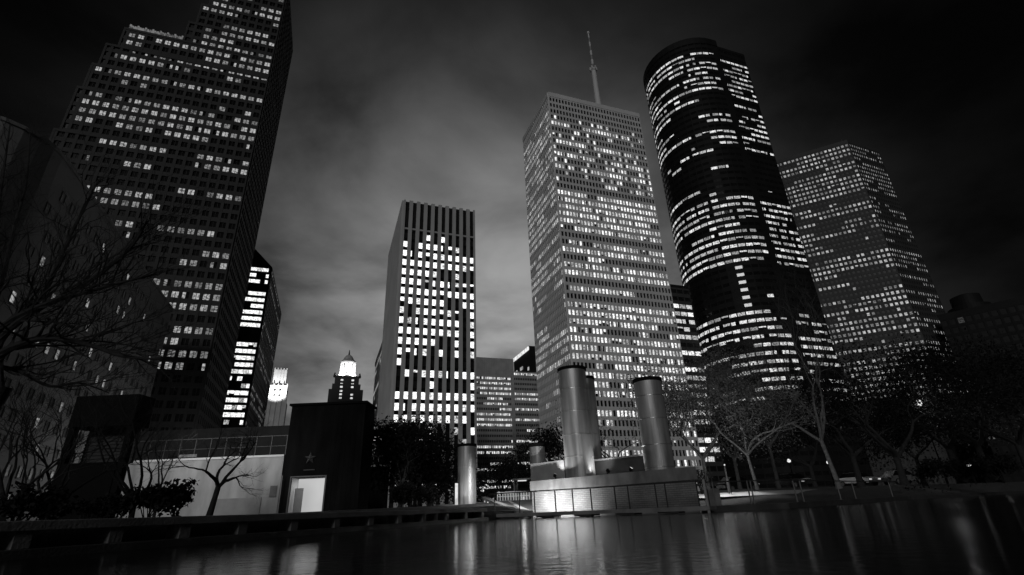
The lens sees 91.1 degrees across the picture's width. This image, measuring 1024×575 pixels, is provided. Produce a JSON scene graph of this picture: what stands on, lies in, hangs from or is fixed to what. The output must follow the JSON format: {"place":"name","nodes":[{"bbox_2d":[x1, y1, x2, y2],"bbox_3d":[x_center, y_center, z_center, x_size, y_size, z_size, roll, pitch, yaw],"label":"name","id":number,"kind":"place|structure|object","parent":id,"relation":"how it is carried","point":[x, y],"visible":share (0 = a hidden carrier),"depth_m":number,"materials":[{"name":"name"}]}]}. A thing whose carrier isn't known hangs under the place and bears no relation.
{"place":"outdoors","nodes":[
{"label":"outdoors","id":0,"kind":"place"},
{"bbox_2d":[438,500,529,510],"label":"pavement","id":1,"kind":"structure","parent":0,"point":[521,507],"depth_m":36.90,"materials":[{"name":"grey concrete"}]},
{"bbox_2d":[455,482,457,504],"bbox_3d":[-4.209,15.725,38.069,0.260,1.809,0.260,-2,-24,0],"label":"lit bollard","id":2,"kind":"object","parent":1,"relation":"on","point":[456,493],"visible":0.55,"depth_m":38.01,"materials":[{"name":"white plastic"}]},
{"bbox_2d":[457,443,475,503],"bbox_3d":[-3.545,14.725,39.483,1.540,4.631,1.540,-2,-24,0],"label":"steel cylinder","id":3,"kind":"object","parent":1,"relation":"on","point":[466,473],"visible":0.94,"depth_m":38.98,"materials":[{"name":"grey metal"}]},
{"bbox_2d":[481,497,522,512],"bbox_3d":[-0.907,15.637,35.204,0.400,2.139,11.376,4,-25,-13],"label":"ramp balustrade","id":4,"kind":"object","parent":1,"relation":"on","point":[490,500],"visible":0.23,"depth_m":34.84,"materials":[{"name":"concrete"}]},
{"bbox_2d":[0,493,1023,574],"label":"water","id":5,"kind":"structure","parent":0,"point":[975,535],"depth_m":6.28,"materials":[{"name":"black liquid"}]},
{"bbox_2d":[0,0,1023,424],"label":"sky","id":6,"kind":"structure","parent":0,"point":[386,103],"materials":[{"name":"grey"}]},
{"bbox_2d":[273,482,1023,519],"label":"lawn bank","id":7,"kind":"structure","parent":0,"point":[828,493],"depth_m":37.30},
{"bbox_2d":[0,479,78,520],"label":"shrub","id":8,"kind":"object","parent":7,"relation":"on","point":[44,501],"visible":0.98,"depth_m":13.06,"materials":[{"name":"black plant"}]},
{"bbox_2d":[2,362,137,520],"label":"bare tree","id":9,"kind":"object","parent":7,"relation":"on","point":[48,482],"visible":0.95,"depth_m":14.39,"materials":[{"name":"black plant"}]},
{"bbox_2d":[0,359,155,500],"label":"bare tree","id":10,"kind":"object","parent":7,"relation":"on","point":[2,473],"visible":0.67,"depth_m":16.78,"materials":[{"name":"black plant"}]},
{"bbox_2d":[0,364,191,519],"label":"bare tree","id":11,"kind":"object","parent":7,"relation":"on","point":[43,460],"visible":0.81,"depth_m":18.61,"materials":[{"name":"black plant"}]},
{"bbox_2d":[52,394,155,519],"bbox_3d":[-20.218,8.413,24.645,3.189,6.010,1.200,-2,-24,0],"label":"open kiosk","id":12,"kind":"object","parent":7,"relation":"on","point":[94,488],"visible":0.59,"depth_m":24.75,"materials":[{"name":"black paint"}]},
{"bbox_2d":[0,72,232,413],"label":"bare tree","id":13,"kind":"object","parent":7,"relation":"on","point":[30,310],"visible":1,"depth_m":12.46,"materials":[{"name":"black plant"}]},
{"bbox_2d":[103,490,140,517],"bbox_3d":[-13.299,7.494,17.123,1.011,1.140,1.471,12,-28,-30],"label":"shrub","id":14,"kind":"object","parent":7,"relation":"on","point":[124,503],"visible":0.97,"depth_m":16.95,"materials":[{"name":"black plant"}]},
{"bbox_2d":[54,350,194,517],"bbox_3d":[-16.815,6.474,21.583,5.157,7.117,7.707,11,-27,-27],"label":"bare tree","id":15,"kind":"object","parent":7,"relation":"on","point":[122,485],"visible":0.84,"depth_m":20.54,"materials":[{"name":"black plant"}]},
{"bbox_2d":[125,483,178,516],"bbox_3d":[-12.617,7.591,17.727,1.890,1.401,1.578,-18,-28,31],"label":"shrub","id":16,"kind":"object","parent":7,"relation":"on","point":[149,496],"visible":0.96,"depth_m":17.48,"materials":[{"name":"black plant"}]},
{"bbox_2d":[141,418,204,516],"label":"bare tree","id":17,"kind":"object","parent":7,"relation":"on","point":[162,481],"visible":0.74,"depth_m":31.57,"materials":[{"name":"black plant"}]},
{"bbox_2d":[155,478,198,516],"bbox_3d":[-12.178,7.647,18.117,1.388,1.578,1.818,12,-28,-29],"label":"shrub","id":18,"kind":"object","parent":7,"relation":"on","point":[183,493],"visible":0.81,"depth_m":17.94,"materials":[{"name":"black plant"}]},
{"bbox_2d":[115,435,287,517],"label":"white wall","id":19,"kind":"structure","parent":7,"relation":"on","point":[234,498],"depth_m":35.85,"materials":[{"name":"paint"}]},
{"bbox_2d":[120,425,289,494],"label":"terrace block","id":20,"kind":"structure","parent":7,"relation":"on","point":[277,447],"depth_m":40.81,"materials":[{"name":"grey concrete"}]},
{"bbox_2d":[138,407,271,515],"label":"bare tree","id":21,"kind":"object","parent":7,"relation":"on","point":[212,505],"visible":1,"depth_m":22.49,"materials":[{"name":"black plant"}]},
{"bbox_2d":[0,508,488,560],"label":"pool balustrade","id":22,"kind":"object","parent":7,"relation":"on","point":[33,539],"visible":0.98,"depth_m":11.38,"materials":[{"name":"concrete"}]},
{"bbox_2d":[277,400,376,512],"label":"dark pavilion","id":23,"kind":"structure","parent":7,"relation":"on","point":[327,462],"depth_m":36.55,"materials":[{"name":"black paint"}]},
{"bbox_2d":[368,432,389,508],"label":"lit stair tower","id":24,"kind":"structure","parent":7,"relation":"on","point":[376,501],"depth_m":55.77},
{"bbox_2d":[387,479,417,507],"bbox_3d":[-8.261,15.771,38.229,2.524,2.191,2.975,-2,-24,0],"label":"hedge clump","id":25,"kind":"object","parent":7,"relation":"on","point":[399,494],"visible":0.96,"depth_m":37.73,"materials":[{"name":"black plant"}]},
{"bbox_2d":[369,411,460,507],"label":"leafy tree","id":26,"kind":"object","parent":7,"relation":"on","point":[404,438],"visible":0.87,"depth_m":41.68,"materials":[{"name":"grey plant"}]},
{"bbox_2d":[369,411,464,506],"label":"leafy tree","id":27,"kind":"object","parent":7,"relation":"on","point":[440,479],"visible":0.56,"depth_m":44.34,"materials":[{"name":"black plant"}]},
{"bbox_2d":[406,482,441,506],"bbox_3d":[-6.688,15.679,38.019,2.653,2.076,3.122,-2,-24,0],"label":"hedge clump","id":28,"kind":"object","parent":7,"relation":"on","point":[428,493],"visible":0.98,"depth_m":37.50,"materials":[{"name":"black plant"}]},
{"bbox_2d":[376,420,502,505],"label":"leafy tree","id":29,"kind":"object","parent":7,"relation":"on","point":[480,476],"visible":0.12,"depth_m":47.74,"materials":[{"name":"black plant"}]},
{"bbox_2d":[497,491,529,500],"bbox_3d":[0.126,18.142,43.417,2.836,0.902,0.120,-2,-24,0],"label":"white balustrade","id":30,"kind":"object","parent":7,"relation":"on","point":[508,496],"visible":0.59,"depth_m":43.41,"materials":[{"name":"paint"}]},
{"bbox_2d":[513,478,531,499],"bbox_3d":[1.102,21.309,52.562,1.919,2.439,1.400,-2,-24,0],"label":"bus shelter","id":31,"kind":"object","parent":7,"relation":"on","point":[521,479],"visible":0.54,"depth_m":52.37,"materials":[{"name":"grey paint"}]},
{"bbox_2d":[497,420,564,486],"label":"leafy tree","id":32,"kind":"object","parent":7,"relation":"on","point":[550,442],"visible":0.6,"depth_m":51.50,"materials":[{"name":"black plant"}]},
{"bbox_2d":[489,479,716,518],"bbox_3d":[4.093,11.449,26.219,12.426,1.900,1.260,-18,-28,31],"label":"railing","id":33,"kind":"object","parent":7,"relation":"on","point":[667,510],"visible":0.84,"depth_m":25.01,"materials":[{"name":"metal"}]},
{"bbox_2d":[543,400,670,457],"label":"leafy tree","id":34,"kind":"object","parent":7,"relation":"on","point":[603,452],"visible":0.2,"depth_m":41.72,"materials":[{"name":"grey plant"}]},
{"bbox_2d":[530,454,699,516],"bbox_3d":[6.809,12.602,31.502,7.239,3.666,13.658,20,-32,-41],"label":"fountain monument","id":35,"kind":"object","parent":7,"relation":"on","point":[644,496],"visible":0.81,"depth_m":28.45,"materials":[{"name":"concrete"}]},
{"bbox_2d":[529,443,545,463],"bbox_3d":[1.785,11.703,35.254,1.180,1.393,1.180,-2,-24,0],"label":"steel cylinder","id":36,"kind":"object","parent":35,"relation":"on","point":[537,452],"visible":0.96,"depth_m":34.88,"materials":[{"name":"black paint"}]},
{"bbox_2d":[557,365,595,477],"bbox_3d":[4.184,8.722,32.811,1.960,7.014,1.960,-2,-24,0],"label":"steel cylinder","id":37,"kind":"object","parent":35,"relation":"on","point":[577,436],"visible":0.98,"depth_m":32.07,"materials":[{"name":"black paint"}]},
{"bbox_2d":[586,375,601,459],"bbox_3d":[5.269,9.784,35.275,1.740,6.987,1.740,-2,-24,0],"label":"steel cylinder","id":38,"kind":"object","parent":35,"relation":"on","point":[590,379],"visible":0.35,"depth_m":34.89,"materials":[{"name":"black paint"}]},
{"bbox_2d":[632,376,674,470],"bbox_3d":[8.183,7.880,29.064,1.740,5.216,1.740,-2,-24,0],"label":"steel cylinder","id":39,"kind":"object","parent":35,"relation":"on","point":[654,428],"visible":0.99,"depth_m":28.45,"materials":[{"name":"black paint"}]},
{"bbox_2d":[603,346,787,488],"bbox_3d":[15.996,10.767,41.492,14.369,11.613,14.135,-23,-31,38],"label":"leafy tree","id":40,"kind":"object","parent":7,"relation":"on","point":[667,399],"visible":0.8,"depth_m":41.99,"materials":[{"name":"grey plant"}]},
{"bbox_2d":[696,467,712,493],"bbox_3d":[11.424,11.712,30.586,1.819,1.620,1.723,-19,-29,33],"label":"shrub","id":41,"kind":"object","parent":7,"relation":"on","point":[700,476],"visible":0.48,"depth_m":30.51,"materials":[{"name":"black plant"}]},
{"bbox_2d":[703,488,721,505],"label":"stone block","id":42,"kind":"structure","parent":7,"relation":"on","point":[711,497],"depth_m":25.61,"materials":[{"name":"stone"}]},
{"bbox_2d":[628,338,799,488],"bbox_3d":[18.519,11.865,46.674,15.679,13.512,14.685,-16,-27,27],"label":"leafy tree","id":43,"kind":"object","parent":7,"relation":"on","point":[704,420],"visible":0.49,"depth_m":45.36,"materials":[{"name":"grey plant"}]},
{"bbox_2d":[716,477,759,489],"bbox_3d":[24.940,21.754,55.538,4.430,1.475,1.820,4,-25,-14],"label":"parked car","id":44,"kind":"object","parent":7,"relation":"on","point":[723,485],"visible":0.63,"depth_m":54.87,"materials":[{"name":"paint"}]},
{"bbox_2d":[662,338,854,489],"bbox_3d":[18.124,8.603,37.504,13.736,12.294,10.962,-9,-25,15],"label":"bare tree","id":45,"kind":"object","parent":7,"relation":"on","point":[748,452],"visible":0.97,"depth_m":37.69,"materials":[{"name":"grey plant"}]},
{"bbox_2d":[698,366,841,488],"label":"leafy tree","id":46,"kind":"object","parent":7,"relation":"on","point":[770,451],"visible":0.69,"depth_m":42.24,"materials":[{"name":"grey plant"}]},
{"bbox_2d":[684,237,877,488],"bbox_3d":[22.631,7.317,43.677,14.485,19.222,18.745,8,-26,-23],"label":"bare tree","id":47,"kind":"object","parent":7,"relation":"on","point":[827,456],"visible":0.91,"depth_m":40.48,"materials":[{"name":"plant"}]},
{"bbox_2d":[774,473,811,487],"bbox_3d":[30.177,20.690,53.726,1.820,1.475,4.430,2,-24,-9],"label":"parked car","id":48,"kind":"object","parent":7,"relation":"on","point":[793,476],"visible":0.61,"depth_m":53.21,"materials":[{"name":"paint"}]},
{"bbox_2d":[731,385,858,486],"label":"leafy tree","id":49,"kind":"object","parent":7,"relation":"on","point":[804,436],"visible":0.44,"depth_m":48.84,"materials":[{"name":"grey plant"}]},
{"bbox_2d":[767,363,943,486],"bbox_3d":[34.004,13.239,49.702,15.255,12.083,13.881,-2,-24,0],"label":"leafy tree","id":50,"kind":"object","parent":7,"relation":"on","point":[847,449],"visible":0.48,"depth_m":48.26,"materials":[{"name":"grey plant"}]},
{"bbox_2d":[839,472,881,485],"bbox_3d":[39.534,21.924,57.383,1.820,1.475,4.430,4,-25,-14],"label":"parked car","id":51,"kind":"object","parent":7,"relation":"on","point":[849,477],"visible":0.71,"depth_m":57.18,"materials":[{"name":"paint"}]},
{"bbox_2d":[701,491,1023,511],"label":"pool kerb","id":52,"kind":"structure","parent":7,"relation":"on","point":[721,508],"depth_m":29.00,"materials":[{"name":"black concrete"}]},
{"bbox_2d":[705,479,892,505],"bbox_3d":[21.364,13.028,32.246,29.064,1.149,1.826,16,-30,-35],"label":"shore railing","id":53,"kind":"object","parent":52,"relation":"on","point":[711,482],"visible":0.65,"depth_m":26.53,"materials":[{"name":"metal"}]},
{"bbox_2d":[782,334,987,484],"bbox_3d":[34.727,11.562,47.451,16.432,13.271,14.522,-2,-24,0],"label":"leafy tree","id":54,"kind":"object","parent":7,"relation":"on","point":[889,450],"visible":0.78,"depth_m":45.92,"materials":[{"name":"black plant"}]},
{"bbox_2d":[879,470,920,484],"bbox_3d":[44.538,21.717,57.383,4.430,1.475,1.820,1,-24,-7],"label":"parked car","id":55,"kind":"object","parent":7,"relation":"on","point":[887,477],"visible":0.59,"depth_m":56.70,"materials":[{"name":"paint"}]},
{"bbox_2d":[827,362,1023,485],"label":"leafy tree","id":56,"kind":"object","parent":7,"relation":"on","point":[924,448],"visible":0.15,"depth_m":56.02,"materials":[{"name":"black plant"}]},
{"bbox_2d":[841,331,1013,483],"bbox_3d":[44.490,12.423,52.643,20.573,15.163,14.559,17,-30,-36],"label":"leafy tree","id":57,"kind":"object","parent":7,"relation":"on","point":[924,362],"visible":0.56,"depth_m":50.66,"materials":[{"name":"black plant"}]},
{"bbox_2d":[910,456,946,482],"bbox_3d":[38.600,16.836,46.530,2.598,2.425,4.337,-12,-26,22],"label":"hedge clump","id":58,"kind":"object","parent":7,"relation":"on","point":[928,469],"visible":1,"depth_m":45.99,"materials":[{"name":"black plant"}]},
{"bbox_2d":[839,329,1023,492],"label":"leafy tree","id":59,"kind":"object","parent":7,"relation":"on","point":[979,443],"visible":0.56,"depth_m":49.65,"materials":[{"name":"black plant"}]},
{"bbox_2d":[916,400,948,483],"bbox_3d":[46.171,16.827,55.142,0.696,8.912,0.679,-2,-24,0],"label":"street lamp","id":60,"kind":"object","parent":7,"relation":"on","point":[946,480],"visible":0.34,"depth_m":54.71,"materials":[{"name":"black metal"}]},
{"bbox_2d":[861,327,1023,486],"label":"leafy tree","id":61,"kind":"object","parent":7,"relation":"on","point":[1017,441],"visible":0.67,"depth_m":47.48,"materials":[{"name":"black plant"}]},
{"bbox_2d":[934,458,993,482],"bbox_3d":[43.774,17.652,48.714,2.793,2.376,4.937,16,-30,-36],"label":"hedge clump","id":62,"kind":"object","parent":7,"relation":"on","point":[953,468],"visible":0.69,"depth_m":48.77,"materials":[{"name":"black plant"}]},
{"bbox_2d":[699,489,816,497],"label":"path","id":63,"kind":"structure","parent":0,"point":[745,493],"depth_m":34.07,"materials":[{"name":"concrete"}]},
{"bbox_2d":[724,464,731,493],"bbox_3d":[14.550,12.923,33.934,0.240,1.863,0.228,-2,-24,0],"label":"street lamp","id":64,"kind":"object","parent":63,"relation":"on","point":[729,487],"visible":1,"depth_m":33.73,"materials":[{"name":"grey metal"}]},
{"bbox_3d":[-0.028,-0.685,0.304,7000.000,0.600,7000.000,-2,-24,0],"label":"ground","id":65,"kind":"structure","parent":0,"visible":0},
{"bbox_2d":[0,116,173,520],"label":"concrete block","id":66,"kind":"structure","parent":65,"relation":"on","point":[58,168],"depth_m":90.15,"materials":[{"name":"black concrete"}]},
{"bbox_2d":[5,464,11,475],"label":"window","id":67,"kind":"structure","parent":66,"relation":"in","point":[9,466],"depth_m":80.66,"materials":[{"name":"grey glass"}]},
{"bbox_2d":[16,355,22,365],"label":"window","id":68,"kind":"structure","parent":66,"relation":"in","point":[20,357],"depth_m":80.70,"materials":[{"name":"black glass"}]},
{"bbox_2d":[94,264,166,395],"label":"window","id":69,"kind":"structure","parent":66,"relation":"in","point":[112,302],"depth_m":122.58,"materials":[{"name":"black glass"}]},
{"bbox_2d":[49,0,292,430],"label":"stepped tower","id":70,"kind":"structure","parent":65,"relation":"on","point":[208,88],"depth_m":186.52,"materials":[{"name":"black glass"}]},
{"bbox_2d":[54,0,283,430],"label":"window","id":71,"kind":"structure","parent":70,"relation":"in","point":[279,6],"depth_m":186.92,"materials":[{"name":"glass"}]},
{"bbox_2d":[221,249,280,427],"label":"banded tower","id":72,"kind":"structure","parent":65,"relation":"on","point":[250,378],"depth_m":246.45,"materials":[{"name":"black glass"}]},
{"bbox_2d":[221,267,280,426],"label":"window","id":73,"kind":"structure","parent":72,"relation":"in","point":[258,423],"depth_m":255.74,"materials":[{"name":"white glass"}]},
{"bbox_2d":[264,368,287,425],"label":"white crown tower","id":74,"kind":"structure","parent":65,"relation":"on","point":[275,415],"depth_m":464.20,"materials":[{"name":"stone"}]},
{"bbox_2d":[327,350,362,401],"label":"lantern tower","id":75,"kind":"structure","parent":65,"relation":"on","point":[346,385],"depth_m":405.44,"materials":[{"name":"stone"}]},
{"bbox_2d":[373,343,381,427],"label":"block","id":76,"kind":"structure","parent":65,"relation":"on","point":[376,379],"depth_m":285.92,"materials":[{"name":"grey glass"}]},
{"bbox_2d":[376,199,477,507],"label":"office slab","id":77,"kind":"structure","parent":65,"relation":"on","point":[428,360],"depth_m":188.35,"materials":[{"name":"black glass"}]},
{"bbox_2d":[399,232,473,492],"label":"window","id":78,"kind":"structure","parent":77,"relation":"in","point":[405,233],"depth_m":190.70,"materials":[{"name":"white glass"}]},
{"bbox_2d":[476,357,513,501],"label":"ribbed tower","id":79,"kind":"structure","parent":65,"relation":"on","point":[494,420],"depth_m":396.74,"materials":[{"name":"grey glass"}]},
{"bbox_2d":[477,376,513,493],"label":"window","id":80,"kind":"structure","parent":79,"relation":"in","point":[481,403],"depth_m":395.80,"materials":[{"name":"grey glass"}]},
{"bbox_2d":[480,455,530,500],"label":"leafy tree","id":81,"kind":"object","parent":65,"relation":"on","point":[497,474],"visible":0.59,"depth_m":60.96,"materials":[{"name":"black plant"}]},
{"bbox_2d":[511,346,539,499],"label":"crowned tower","id":82,"kind":"structure","parent":65,"relation":"on","point":[524,397],"depth_m":391.80,"materials":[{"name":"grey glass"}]},
{"bbox_2d":[514,373,539,498],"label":"window","id":83,"kind":"structure","parent":82,"relation":"in","point":[514,373],"depth_m":393.73,"materials":[{"name":"glass"}]},
{"bbox_2d":[522,31,703,490],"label":"office tower","id":84,"kind":"structure","parent":65,"relation":"on","point":[601,292],"depth_m":255.32,"materials":[{"name":"grey glass"}]},
{"bbox_2d":[527,98,698,465],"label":"window","id":85,"kind":"structure","parent":84,"relation":"in","point":[550,98],"depth_m":255.18,"materials":[{"name":"glass"}]},
{"bbox_2d":[670,284,727,489],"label":"narrow tower","id":86,"kind":"structure","parent":65,"relation":"on","point":[683,309],"depth_m":278.98,"materials":[{"name":"concrete"}]},
{"bbox_2d":[643,37,876,488],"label":"round tower","id":87,"kind":"structure","parent":65,"relation":"on","point":[734,228],"depth_m":302.11,"materials":[{"name":"black glass"}]},
{"bbox_2d":[645,43,871,488],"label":"window","id":88,"kind":"structure","parent":87,"relation":"in","point":[721,142],"depth_m":305.33,"materials":[{"name":"white glass"}]},
{"bbox_2d":[776,139,1003,485],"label":"faceted tower","id":89,"kind":"structure","parent":65,"relation":"on","point":[843,199],"depth_m":325.92,"materials":[{"name":"grey glass"}]},
{"bbox_2d":[777,144,1001,485],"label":"window","id":90,"kind":"structure","parent":89,"relation":"in","point":[839,259],"depth_m":326.53,"materials":[{"name":"white glass"}]},
{"bbox_2d":[937,293,1023,481],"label":"round capped tower","id":91,"kind":"structure","parent":65,"relation":"on","point":[975,314],"depth_m":251.06,"materials":[{"name":"black glass"}]},
{"bbox_2d":[941,314,1023,471],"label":"window","id":92,"kind":"structure","parent":91,"relation":"in","point":[952,321],"depth_m":262.06,"materials":[{"name":"glass"}]},
{"bbox_2d":[986,320,993,326],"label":"window","id":93,"kind":"structure","parent":91,"relation":"in","point":[989,323],"depth_m":252.79,"materials":[{"name":"black glass"}]},
{"bbox_2d":[990,329,997,334],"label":"window","id":94,"kind":"structure","parent":91,"relation":"in","point":[993,331],"depth_m":250.91,"materials":[{"name":"black glass"}]},
{"bbox_2d":[991,310,998,315],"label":"window","id":95,"kind":"structure","parent":91,"relation":"in","point":[994,312],"depth_m":252.51,"materials":[{"name":"black glass"}]},
{"bbox_2d":[992,446,1000,452],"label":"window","id":96,"kind":"structure","parent":91,"relation":"in","point":[997,447],"depth_m":239.19,"materials":[{"name":"black glass"}]},
{"bbox_2d":[994,318,1002,324],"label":"window","id":97,"kind":"structure","parent":91,"relation":"in","point":[998,321],"depth_m":250.70,"materials":[{"name":"black glass"}]},
{"bbox_2d":[998,327,1006,333],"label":"window","id":98,"kind":"structure","parent":91,"relation":"in","point":[1001,329],"depth_m":248.84,"materials":[{"name":"black glass"}]},
{"bbox_2d":[999,308,1007,314],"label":"window","id":99,"kind":"structure","parent":91,"relation":"in","point":[1003,311],"depth_m":250.45,"materials":[{"name":"black glass"}]},
{"bbox_2d":[1002,446,1009,451],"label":"window","id":100,"kind":"structure","parent":91,"relation":"in","point":[1005,448],"depth_m":237.13,"materials":[{"name":"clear glass"}]},
{"bbox_2d":[1003,336,1010,341],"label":"window","id":101,"kind":"structure","parent":91,"relation":"in","point":[1005,338],"depth_m":247.02,"materials":[{"name":"black glass"}]},
{"bbox_2d":[1004,317,1011,322],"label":"window","id":102,"kind":"structure","parent":91,"relation":"in","point":[1007,319],"depth_m":248.60,"materials":[{"name":"black glass"}]},
{"bbox_2d":[1007,325,1015,331],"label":"window","id":103,"kind":"structure","parent":91,"relation":"in","point":[1011,328],"depth_m":246.72,"materials":[{"name":"black glass"}]},
{"bbox_2d":[1008,306,1016,312],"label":"window","id":104,"kind":"structure","parent":91,"relation":"in","point":[1012,309],"depth_m":248.35,"materials":[{"name":"black glass"}]},
{"bbox_2d":[1011,334,1019,340],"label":"window","id":105,"kind":"structure","parent":91,"relation":"in","point":[1016,337],"depth_m":244.92,"materials":[{"name":"black glass"}]},
{"bbox_2d":[1012,315,1020,320],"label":"window","id":106,"kind":"structure","parent":91,"relation":"in","point":[1016,317],"depth_m":246.54,"materials":[{"name":"black glass"}]},
{"bbox_2d":[1014,476,1022,481],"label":"window","id":107,"kind":"structure","parent":91,"relation":"in","point":[1018,479],"depth_m":231.66,"materials":[{"name":"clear glass"}]},
{"bbox_2d":[1017,323,1023,329],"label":"window","id":108,"kind":"structure","parent":91,"relation":"in","point":[1020,326],"depth_m":244.68,"materials":[{"name":"black glass"}]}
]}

